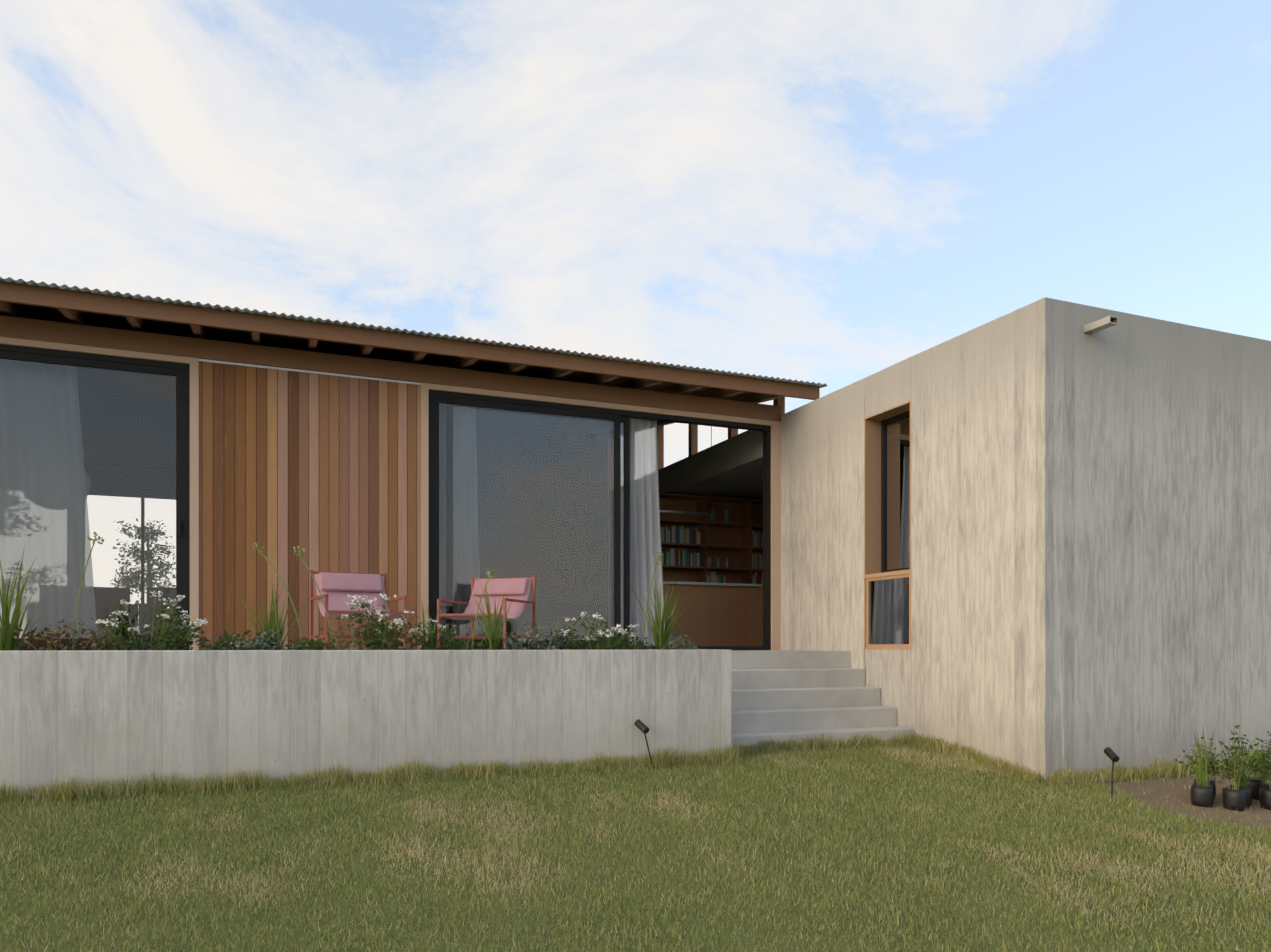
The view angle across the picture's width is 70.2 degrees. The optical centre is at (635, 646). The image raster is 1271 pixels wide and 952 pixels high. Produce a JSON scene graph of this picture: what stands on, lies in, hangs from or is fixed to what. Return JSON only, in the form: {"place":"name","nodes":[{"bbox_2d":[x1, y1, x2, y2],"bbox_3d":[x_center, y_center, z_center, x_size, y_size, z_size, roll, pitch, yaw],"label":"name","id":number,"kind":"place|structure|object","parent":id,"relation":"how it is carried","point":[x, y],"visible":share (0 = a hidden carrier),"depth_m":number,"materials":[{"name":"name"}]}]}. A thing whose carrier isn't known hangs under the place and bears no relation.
{"place":"outdoors","nodes":[
{"label":"outdoors","id":0,"kind":"place"},
{"bbox_2d":[141,497,144,602],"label":"window frames","id":1,"kind":"structure","parent":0,"point":[143,548],"depth_m":13.33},
{"bbox_2d":[199,361,420,649],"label":"wood cladding","id":2,"kind":"structure","parent":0,"point":[323,471],"depth_m":8.69,"materials":[{"name":"brown wood"}]},
{"bbox_2d":[199,359,420,384],"bbox_3d":[-3.103,-2.646,8.747,2.020,0.021,0.026,0,0,-22],"label":"house cladding flashing","id":3,"kind":"object","parent":2,"relation":"attached to","point":[298,370],"visible":0.86,"depth_m":8.71,"materials":[{"name":"grey metal"}]},
{"bbox_2d":[0,344,770,650],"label":"house sliding frames","id":4,"kind":"structure","parent":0,"point":[180,372],"depth_m":9.30,"materials":[{"name":"black metal"}]},
{"bbox_2d":[0,360,623,639],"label":"window glass","id":5,"kind":"object","parent":4,"relation":"in","point":[527,513],"visible":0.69,"depth_m":9.50,"materials":[{"name":"clear glass"}]},
{"bbox_2d":[190,357,780,649],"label":"house window jambs","id":6,"kind":"object","parent":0,"point":[775,518],"visible":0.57,"depth_m":9.12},
{"bbox_2d":[0,337,771,425],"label":"house window heads","id":7,"kind":"object","parent":6,"relation":"attached to","point":[128,354],"visible":0.53,"depth_m":9.35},
{"bbox_2d":[0,742,1270,951],"bbox_3d":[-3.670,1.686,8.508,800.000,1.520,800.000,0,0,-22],"label":"lawn","id":8,"kind":"structure","parent":0,"point":[1170,791],"depth_m":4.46,"materials":[{"name":"green plant"}]},
{"bbox_2d":[110,518,175,624],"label":"tree","id":9,"kind":"object","parent":8,"relation":"on","point":[149,570],"depth_m":56.25,"materials":[{"name":"green plant"}]},
{"bbox_2d":[0,649,731,794],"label":"planter wall","id":10,"kind":"structure","parent":8,"relation":"on","point":[92,714],"depth_m":6.16,"materials":[{"name":"concrete"}]},
{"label":"planter soil","id":11,"kind":"structure","parent":10,"relation":"in","visible":0},
{"bbox_2d":[0,546,53,650],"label":"ornamental grass","id":12,"kind":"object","parent":11,"relation":"on","point":[8,641],"depth_m":5.71,"materials":[{"name":"green plant"}]},
{"bbox_2d":[12,618,118,650],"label":"groundcover plant","id":13,"kind":"object","parent":11,"relation":"on","point":[51,645],"visible":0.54,"depth_m":5.80,"materials":[{"name":"green plant"}]},
{"bbox_2d":[72,532,103,649],"bbox_3d":[-3.568,-0.321,5.900,0.171,0.856,0.087,0,0,-60],"label":"plant stalk","id":14,"kind":"object","parent":11,"relation":"on","point":[95,539],"visible":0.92,"depth_m":5.89,"materials":[{"name":"green plant"}]},
{"bbox_2d":[78,599,132,649],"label":"ornamental grass","id":15,"kind":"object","parent":11,"relation":"on","point":[111,647],"depth_m":5.95,"materials":[{"name":"green plant"}]},
{"bbox_2d":[95,591,207,649],"bbox_3d":[-3.209,-0.133,6.033,0.658,0.482,0.340,0,0,-22],"label":"white flower","id":16,"kind":"object","parent":11,"relation":"on","point":[179,641],"visible":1,"depth_m":6.02,"materials":[{"name":"green plant"}]},
{"bbox_2d":[189,628,262,649],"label":"groundcover plant","id":17,"kind":"object","parent":11,"relation":"on","point":[228,637],"visible":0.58,"depth_m":6.17,"materials":[{"name":"green plant"}]},
{"bbox_2d":[182,623,304,649],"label":"groundcover plant","id":18,"kind":"object","parent":11,"relation":"on","point":[263,644],"visible":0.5,"depth_m":6.21,"materials":[{"name":"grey plant"}]},
{"bbox_2d":[229,579,307,649],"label":"ornamental grass","id":19,"kind":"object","parent":11,"relation":"on","point":[277,622],"depth_m":6.30,"materials":[{"name":"green plant"}]},
{"bbox_2d":[253,541,301,639],"bbox_3d":[-2.516,-0.314,6.374,0.338,0.841,0.086,0,0,-16],"label":"plant stalk","id":20,"kind":"object","parent":11,"relation":"on","point":[260,551],"visible":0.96,"depth_m":6.37,"materials":[{"name":"green plant"}]},
{"bbox_2d":[293,546,332,645],"bbox_3d":[-2.288,-0.301,6.427,0.271,0.816,0.104,0,0,-22],"label":"plant stalk","id":21,"kind":"object","parent":11,"relation":"on","point":[298,555],"visible":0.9,"depth_m":6.42,"materials":[{"name":"green plant"}]},
{"bbox_2d":[284,625,364,649],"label":"groundcover plant","id":22,"kind":"object","parent":11,"relation":"on","point":[316,645],"visible":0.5,"depth_m":6.35,"materials":[{"name":"green plant"}]},
{"bbox_2d":[336,594,445,649],"bbox_3d":[-1.791,-0.137,6.629,0.774,0.493,0.399,0,0,-22],"label":"white flower","id":23,"kind":"object","parent":11,"relation":"on","point":[383,627],"visible":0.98,"depth_m":6.55,"materials":[{"name":"green plant"}]},
{"bbox_2d":[413,602,444,649],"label":"ornamental grass","id":24,"kind":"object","parent":11,"relation":"on","point":[432,641],"depth_m":6.75,"materials":[{"name":"green plant"}]},
{"bbox_2d":[410,623,509,649],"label":"groundcover plant","id":25,"kind":"object","parent":11,"relation":"on","point":[450,641],"visible":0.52,"depth_m":6.73,"materials":[{"name":"green plant"}]},
{"bbox_2d":[472,569,495,649],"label":"plant stalk","id":26,"kind":"object","parent":11,"relation":"on","point":[489,575],"visible":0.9,"depth_m":6.87,"materials":[{"name":"green plant"}]},
{"bbox_2d":[454,581,519,649],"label":"ornamental grass","id":27,"kind":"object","parent":11,"relation":"on","point":[492,631],"depth_m":6.82,"materials":[{"name":"green plant"}]},
{"bbox_2d":[497,623,572,649],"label":"groundcover plant","id":28,"kind":"object","parent":11,"relation":"on","point":[555,639],"visible":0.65,"depth_m":6.95,"materials":[{"name":"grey plant"}]},
{"bbox_2d":[539,612,577,649],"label":"ornamental grass","id":29,"kind":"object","parent":11,"relation":"on","point":[561,636],"depth_m":7.15,"materials":[{"name":"green plant"}]},
{"bbox_2d":[557,611,639,649],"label":"white flower","id":30,"kind":"object","parent":11,"relation":"on","point":[607,635],"visible":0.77,"depth_m":7.20,"materials":[{"name":"green plant"}]},
{"bbox_2d":[600,634,652,649],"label":"groundcover plant","id":31,"kind":"object","parent":11,"relation":"on","point":[638,645],"visible":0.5,"depth_m":7.25,"materials":[{"name":"green plant"}]},
{"bbox_2d":[643,552,662,643],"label":"plant stalk","id":32,"kind":"object","parent":11,"relation":"on","point":[658,560],"visible":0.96,"depth_m":7.42,"materials":[{"name":"green plant"}]},
{"bbox_2d":[627,572,694,649],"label":"ornamental grass","id":33,"kind":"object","parent":11,"relation":"on","point":[658,630],"depth_m":7.40,"materials":[{"name":"green plant"}]},
{"bbox_2d":[661,628,700,649],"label":"groundcover plant","id":34,"kind":"object","parent":11,"relation":"on","point":[674,645],"visible":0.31,"depth_m":7.39,"materials":[{"name":"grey plant"}]},
{"bbox_2d":[0,730,1270,806],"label":"grass edge","id":35,"kind":"object","parent":8,"relation":"on","point":[70,790],"visible":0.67,"depth_m":6.59,"materials":[{"name":"green plant"}]},
{"bbox_2d":[634,719,654,769],"bbox_3d":[0.071,0.766,6.906,0.121,0.416,0.128,0,0,-44],"label":"garden spotlight","id":36,"kind":"object","parent":8,"relation":"on","point":[641,726],"visible":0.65,"depth_m":6.87,"materials":[{"name":"black plastic"}]},
{"bbox_2d":[732,650,850,668],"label":"terrace slab","id":37,"kind":"structure","parent":8,"relation":"on","point":[777,659],"depth_m":9.15,"materials":[{"name":"concrete"}]},
{"bbox_2d":[310,570,407,649],"bbox_3d":[-2.449,-0.319,7.981,0.685,0.730,0.725,0,0,-29],"label":"armchair","id":38,"kind":"object","parent":37,"relation":"on","point":[336,589],"visible":0.67,"depth_m":8.13,"materials":[{"name":"pink fabric"}]},
{"bbox_2d":[0,302,783,440],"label":"rafters","id":39,"kind":"object","parent":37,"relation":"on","point":[71,316],"depth_m":9.80,"materials":[{"name":"brown wood"}]},
{"bbox_2d":[76,366,572,489],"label":"ceiling","id":40,"kind":"structure","parent":39,"relation":"attached to","point":[122,419],"depth_m":10.71,"materials":[{"name":"grey paint"}]},
{"bbox_2d":[84,468,90,495],"bbox_3d":[-6.186,-1.754,9.639,0.660,0.594,0.660,0,0,-22],"label":"paper lantern","id":41,"kind":"object","parent":40,"relation":"hanging from","point":[87,484],"depth_m":9.70,"materials":[{"name":"beige"}]},
{"bbox_2d":[84,431,607,639],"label":"interior wall","id":42,"kind":"structure","parent":39,"relation":"attached to","point":[135,490],"depth_m":15.64,"materials":[{"name":"grey paint"}]},
{"bbox_2d":[0,303,772,433],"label":"house ceiling boards","id":43,"kind":"object","parent":39,"relation":"attached to","point":[123,323],"depth_m":9.20,"materials":[{"name":"black wood"}]},
{"bbox_2d":[0,282,819,420],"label":"roof beam","id":44,"kind":"structure","parent":39,"relation":"attached to","point":[70,333],"depth_m":8.68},
{"bbox_2d":[0,277,827,386],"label":"corrugated roof sheet","id":45,"kind":"object","parent":39,"relation":"attached to","point":[266,313],"visible":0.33,"depth_m":8.46,"materials":[{"name":"grey metal"}]},
{"bbox_2d":[621,418,664,645],"bbox_3d":[0.090,-1.269,10.262,0.580,2.610,0.092,0,0,-22],"label":"curtain","id":46,"kind":"object","parent":39,"relation":"attached to","point":[645,540],"visible":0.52,"depth_m":10.26,"materials":[{"name":"white fabric"}]},
{"bbox_2d":[660,510,714,515],"bbox_3d":[0.488,-1.814,12.209,1.300,0.038,0.040,0,0,-22],"label":"pendant bar","id":47,"kind":"object","parent":39,"relation":"hanging from","point":[687,512],"visible":0.66,"depth_m":12.28,"materials":[{"name":"grey metal"}]},
{"bbox_2d":[437,576,535,649],"bbox_3d":[-1.403,-0.319,8.593,0.685,0.730,0.725,0,0,16],"label":"armchair","id":48,"kind":"object","parent":37,"relation":"on","point":[518,589],"visible":0.79,"depth_m":8.80,"materials":[{"name":"pink fabric"}]},
{"bbox_2d":[732,668,913,748],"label":"steps","id":49,"kind":"structure","parent":8,"relation":"on","point":[782,705],"depth_m":8.53,"materials":[{"name":"concrete"}]},
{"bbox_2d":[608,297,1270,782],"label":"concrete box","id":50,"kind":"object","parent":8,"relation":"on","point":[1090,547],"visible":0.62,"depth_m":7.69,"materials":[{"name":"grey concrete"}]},
{"bbox_2d":[864,400,910,648],"bbox_3d":[2.580,-1.149,8.921,0.253,2.350,0.719,0,0,-22],"label":"window frame","id":51,"kind":"object","parent":50,"relation":"attached to","point":[872,497],"visible":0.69,"depth_m":9.20,"materials":[{"name":"brown wood"}]},
{"bbox_2d":[881,411,909,572],"bbox_3d":[2.665,-1.518,8.955,0.040,1.579,0.687,0,0,-22],"label":"window frame","id":52,"kind":"object","parent":51,"relation":"in","point":[883,482],"visible":0.33,"depth_m":9.23,"materials":[{"name":"brown wood"}]},
{"bbox_2d":[870,416,909,643],"bbox_3d":[2.579,-1.149,8.920,0.185,2.318,0.687,0,0,-22],"label":"window glass","id":53,"kind":"object","parent":52,"relation":"in","point":[889,611],"visible":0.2,"depth_m":9.00,"materials":[{"name":"clear glass"}]},
{"bbox_2d":[1084,316,1117,333],"bbox_3d":[3.672,-2.536,7.137,0.090,0.055,0.240,0,0,-22],"label":"scupper","id":54,"kind":"object","parent":50,"relation":"attached to","point":[1101,324],"visible":1,"depth_m":7.10,"materials":[{"name":"silver metal"}]},
{"bbox_2d":[1104,747,1119,795],"bbox_3d":[3.526,0.948,6.698,0.060,0.394,0.128,0,0,-5],"label":"garden spotlight","id":55,"kind":"object","parent":8,"relation":"on","point":[1111,754],"visible":0.81,"depth_m":6.67,"materials":[{"name":"black plastic"}]},
{"bbox_2d":[1175,737,1225,799],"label":"plant","id":56,"kind":"object","parent":8,"relation":"on","point":[1212,783],"visible":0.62,"depth_m":6.70,"materials":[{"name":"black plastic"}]},
{"bbox_2d":[1184,728,1238,807],"bbox_3d":[4.062,0.852,6.450,0.327,0.600,0.396,0,0,-22],"label":"potted plant","id":57,"kind":"object","parent":8,"relation":"on","point":[1202,793],"visible":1,"depth_m":6.48,"materials":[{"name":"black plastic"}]},
{"bbox_2d":[1211,725,1254,810],"bbox_3d":[4.260,0.862,6.428,0.260,0.606,0.267,0,0,13],"label":"potted plant","id":58,"kind":"object","parent":8,"relation":"on","point":[1234,798],"visible":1,"depth_m":6.41,"materials":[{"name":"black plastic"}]},
{"bbox_2d":[1216,735,1268,807],"bbox_3d":[4.375,0.882,6.588,0.399,0.555,0.361,0,0,-22],"label":"plant","id":59,"kind":"object","parent":8,"relation":"on","point":[1249,791],"visible":0.48,"depth_m":6.52,"materials":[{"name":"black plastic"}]},
{"bbox_2d":[1233,738,1270,799],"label":"plant","id":60,"kind":"object","parent":8,"relation":"on","point":[1255,783],"visible":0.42,"depth_m":6.75,"materials":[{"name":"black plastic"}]},
{"bbox_2d":[1244,749,1270,786],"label":"potted plant","id":61,"kind":"object","parent":8,"relation":"on","point":[1259,760],"visible":0.58,"depth_m":6.67,"materials":[{"name":"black plant"}]},
{"bbox_2d":[1252,731,1270,809],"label":"potted plant","id":62,"kind":"object","parent":8,"relation":"on","point":[1265,797],"visible":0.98,"depth_m":6.50,"materials":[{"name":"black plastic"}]},
{"bbox_2d":[0,0,1270,637],"label":"sky","id":63,"kind":"structure","parent":0,"point":[834,193],"materials":[{"name":"blue"}]},
{"bbox_2d":[608,397,784,491],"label":"house clerestory posts","id":64,"kind":"object","parent":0,"point":[693,439],"visible":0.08,"depth_m":14.10,"materials":[{"name":"brown wood"}]},
{"bbox_2d":[711,426,711,512],"bbox_3d":[1.043,-2.509,12.436,0.007,1.390,0.008,0,0,-22],"label":"pendant cord","id":65,"kind":"object","parent":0,"point":[711,477],"visible":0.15,"depth_m":12.43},
{"bbox_2d":[663,581,762,586],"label":"countertop","id":66,"kind":"structure","parent":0,"point":[715,584],"depth_m":12.06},
{"bbox_2d":[707,509,728,567],"bbox_3d":[1.043,-1.506,13.895,0.862,1.225,0.070,0,0,-22],"label":"kitchen glassware","id":67,"kind":"object","parent":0,"point":[726,516],"visible":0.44,"depth_m":13.97,"materials":[{"name":"clear glass"}]},
{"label":"interior floor","id":68,"kind":"structure","parent":0,"visible":0},
{"bbox_2d":[0,359,97,638],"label":"window curtain","id":69,"kind":"object","parent":68,"relation":"on","point":[32,477],"depth_m":8.14,"materials":[{"name":"white fabric"}]},
{"bbox_2d":[94,587,137,638],"bbox_3d":[-6.259,-0.304,10.231,1.000,0.700,0.850,0,0,-37],"label":"armchair","id":70,"kind":"object","parent":68,"relation":"on","point":[119,593],"depth_m":10.05,"materials":[{"name":"grey fabric"}]},
{"bbox_2d":[139,587,175,638],"bbox_3d":[-5.083,-0.304,10.496,1.000,0.700,0.850,0,0,-12],"label":"armchair","id":71,"kind":"object","parent":68,"relation":"on","point":[164,594],"depth_m":10.01,"materials":[{"name":"grey fabric"}]},
{"bbox_2d":[439,403,481,639],"bbox_3d":[-1.900,-1.269,9.557,0.570,2.610,0.095,0,0,-22],"label":"window curtain","id":72,"kind":"object","parent":68,"relation":"on","point":[442,503],"depth_m":9.57,"materials":[{"name":"grey fabric"}]},
{"bbox_2d":[659,493,762,645],"bbox_3d":[1.638,-1.134,13.360,3.700,2.360,1.860,0,0,-22],"label":"bookcase","id":73,"kind":"object","parent":68,"relation":"on","point":[711,615],"visible":0.31,"depth_m":13.75,"materials":[{"name":"brown wood"}]},
{"bbox_2d":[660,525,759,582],"bbox_3d":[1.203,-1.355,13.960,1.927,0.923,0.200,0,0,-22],"label":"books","id":74,"kind":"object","parent":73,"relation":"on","point":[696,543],"visible":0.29,"depth_m":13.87,"materials":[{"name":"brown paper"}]},
{"bbox_2d":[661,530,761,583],"bbox_3d":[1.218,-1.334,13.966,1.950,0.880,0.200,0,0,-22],"label":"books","id":75,"kind":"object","parent":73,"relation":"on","point":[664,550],"visible":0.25,"depth_m":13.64,"materials":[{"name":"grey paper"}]},
{"bbox_2d":[661,525,762,583],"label":"books","id":76,"kind":"object","parent":73,"relation":"on","point":[681,529],"visible":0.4,"depth_m":13.66,"materials":[{"name":"white paper"}]},
{"bbox_2d":[667,529,757,582],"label":"books","id":77,"kind":"object","parent":73,"relation":"on","point":[694,559],"visible":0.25,"depth_m":13.73,"materials":[{"name":"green paper"}]},
{"bbox_2d":[664,526,762,568],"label":"books","id":78,"kind":"object","parent":73,"relation":"on","point":[677,536],"visible":0.29,"depth_m":13.69,"materials":[{"name":"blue paper"}]},
{"bbox_2d":[675,529,762,583],"bbox_3d":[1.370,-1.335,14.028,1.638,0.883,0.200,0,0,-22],"label":"books","id":79,"kind":"object","parent":73,"relation":"on","point":[760,562],"visible":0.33,"depth_m":14.13,"materials":[{"name":"brown paper"}]}
]}

